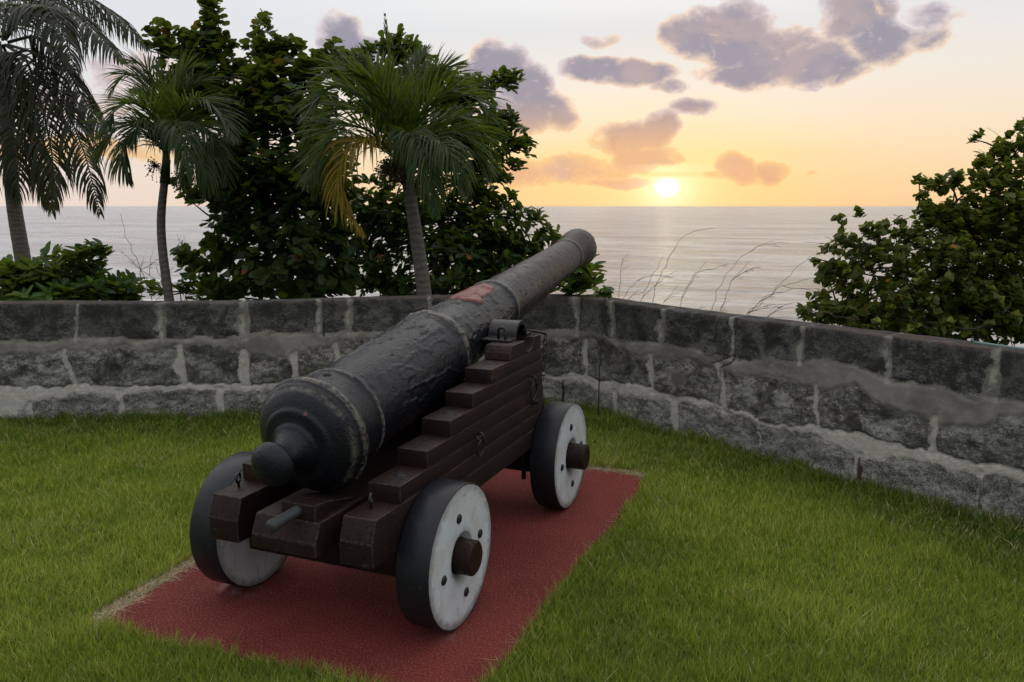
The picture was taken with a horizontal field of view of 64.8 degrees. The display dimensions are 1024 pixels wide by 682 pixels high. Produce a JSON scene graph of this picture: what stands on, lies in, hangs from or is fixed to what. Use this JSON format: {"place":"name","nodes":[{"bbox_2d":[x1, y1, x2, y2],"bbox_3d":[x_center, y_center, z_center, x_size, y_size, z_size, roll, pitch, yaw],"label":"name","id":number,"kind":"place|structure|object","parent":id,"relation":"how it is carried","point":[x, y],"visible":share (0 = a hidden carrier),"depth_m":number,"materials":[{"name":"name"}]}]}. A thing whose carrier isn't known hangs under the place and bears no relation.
{"place":"outdoors","nodes":[
{"label":"outdoors","id":0,"kind":"place"},
{"bbox_2d":[0,206,1023,346],"bbox_3d":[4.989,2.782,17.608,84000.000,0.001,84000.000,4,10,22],"label":"sea","id":1,"kind":"structure","parent":0,"point":[646,239],"depth_m":126.80,"materials":[{"name":"liquid"}]},
{"bbox_2d":[0,394,1023,681],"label":"ground","id":2,"kind":"structure","parent":0,"point":[614,606],"depth_m":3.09,"materials":[{"name":"green plant"}]},
{"bbox_2d":[0,238,147,300],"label":"shrub","id":3,"kind":"object","parent":2,"relation":"on","point":[77,276],"visible":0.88,"depth_m":7.81,"materials":[{"name":"green plant"}]},
{"bbox_2d":[0,0,150,264],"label":"palm tree","id":4,"kind":"object","parent":2,"relation":"on","point":[21,105],"visible":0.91,"depth_m":9.79,"materials":[{"name":"green plant"}]},
{"bbox_2d":[120,214,196,300],"bbox_3d":[-3.643,-0.511,8.579,1.095,1.679,0.465,1,10,7],"label":"bare shrub","id":5,"kind":"object","parent":2,"relation":"on","point":[148,267],"visible":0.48,"depth_m":8.62,"materials":[{"name":"brown plant"}]},
{"bbox_2d":[78,44,249,300],"bbox_3d":[-3.449,-1.275,8.103,1.530,3.352,2.382,-9,13,-42],"label":"palm tree","id":6,"kind":"object","parent":2,"relation":"on","point":[167,128],"visible":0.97,"depth_m":7.60,"materials":[{"name":"green plant"}]},
{"bbox_2d":[144,266,212,300],"bbox_3d":[-3.409,-0.213,8.257,0.729,1.107,0.460,-1,10,-7],"label":"shrub","id":7,"kind":"object","parent":2,"relation":"on","point":[151,284],"visible":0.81,"depth_m":8.20,"materials":[{"name":"green plant"}]},
{"bbox_2d":[141,0,368,299],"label":"sea grape tree","id":8,"kind":"object","parent":2,"relation":"on","point":[262,91],"visible":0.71,"depth_m":8.41,"materials":[{"name":"green plant"}]},
{"bbox_2d":[59,463,650,681],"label":"dry grass","id":9,"kind":"structure","parent":2,"relation":"on","point":[112,607],"depth_m":3.31,"materials":[{"name":"plant"}]},
{"bbox_2d":[104,468,642,681],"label":"concrete pad","id":10,"kind":"object","parent":2,"relation":"on","point":[349,618],"visible":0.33,"depth_m":3.17,"materials":[{"name":"red concrete"}]},
{"bbox_2d":[190,229,596,631],"bbox_3d":[-0.200,0.154,4.245,1.208,1.394,3.511,4,10,22],"label":"cannon","id":11,"kind":"object","parent":10,"relation":"on","point":[391,451],"visible":1,"depth_m":3.10,"materials":[{"name":"metal"}]},
{"bbox_2d":[284,13,515,294],"bbox_3d":[-0.981,-1.164,7.199,2.118,3.436,2.090,0,10,-3],"label":"palm tree","id":12,"kind":"object","parent":2,"relation":"on","point":[399,123],"visible":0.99,"depth_m":6.82,"materials":[{"name":"green plant"}]},
{"bbox_2d":[326,23,561,296],"bbox_3d":[-0.863,-1.677,9.134,2.705,3.741,1.610,4,10,22],"label":"sea almond tree","id":13,"kind":"object","parent":2,"relation":"on","point":[489,251],"visible":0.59,"depth_m":9.06,"materials":[{"name":"green plant"}]},
{"bbox_2d":[0,294,1023,528],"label":"stone wall","id":14,"kind":"structure","parent":2,"relation":"on","point":[912,411],"depth_m":5.48,"materials":[{"name":"grey stone"}]},
{"bbox_2d":[971,338,1023,348],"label":"pipe","id":15,"kind":"object","parent":14,"relation":"on","point":[975,342],"visible":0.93,"depth_m":3.94,"materials":[{"name":"grey metal"}]},
{"bbox_2d":[550,254,606,296],"bbox_3d":[0.494,-0.009,6.302,0.491,1.343,0.433,-2,10,-12],"label":"shrub","id":16,"kind":"object","parent":2,"relation":"on","point":[581,280],"visible":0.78,"depth_m":6.14,"materials":[{"name":"green plant"}]},
{"bbox_2d":[592,286,614,416],"bbox_3d":[0.658,0.167,5.794,0.188,1.157,0.142,21,23,65],"label":"shrub","id":17,"kind":"object","parent":2,"relation":"on","point":[604,292],"visible":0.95,"depth_m":5.72,"materials":[{"name":"green plant"}]},
{"bbox_2d":[618,228,728,308],"bbox_3d":[1.207,-0.077,6.258,0.890,1.587,0.372,-5,11,-26],"label":"bare shrub","id":18,"kind":"object","parent":2,"relation":"on","point":[664,277],"visible":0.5,"depth_m":6.22,"materials":[{"name":"brown plant"}]},
{"bbox_2d":[711,241,781,311],"bbox_3d":[1.677,0.005,6.023,0.616,1.504,0.309,2,10,12],"label":"bare shrub","id":19,"kind":"object","parent":2,"relation":"on","point":[739,274],"visible":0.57,"depth_m":5.97,"materials":[{"name":"brown plant"}]},
{"bbox_2d":[746,261,858,325],"bbox_3d":[1.974,0.093,5.812,0.939,1.398,0.276,0,10,2],"label":"bare shrub","id":20,"kind":"object","parent":2,"relation":"on","point":[770,296],"visible":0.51,"depth_m":5.78,"materials":[{"name":"brown plant"}]},
{"bbox_2d":[795,117,1023,345],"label":"mahoe bush","id":21,"kind":"object","parent":2,"relation":"on","point":[965,288],"visible":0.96,"depth_m":6.48,"materials":[{"name":"green plant"}]},
{"bbox_2d":[0,0,1023,205],"label":"sky","id":22,"kind":"structure","parent":0,"point":[623,102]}
]}

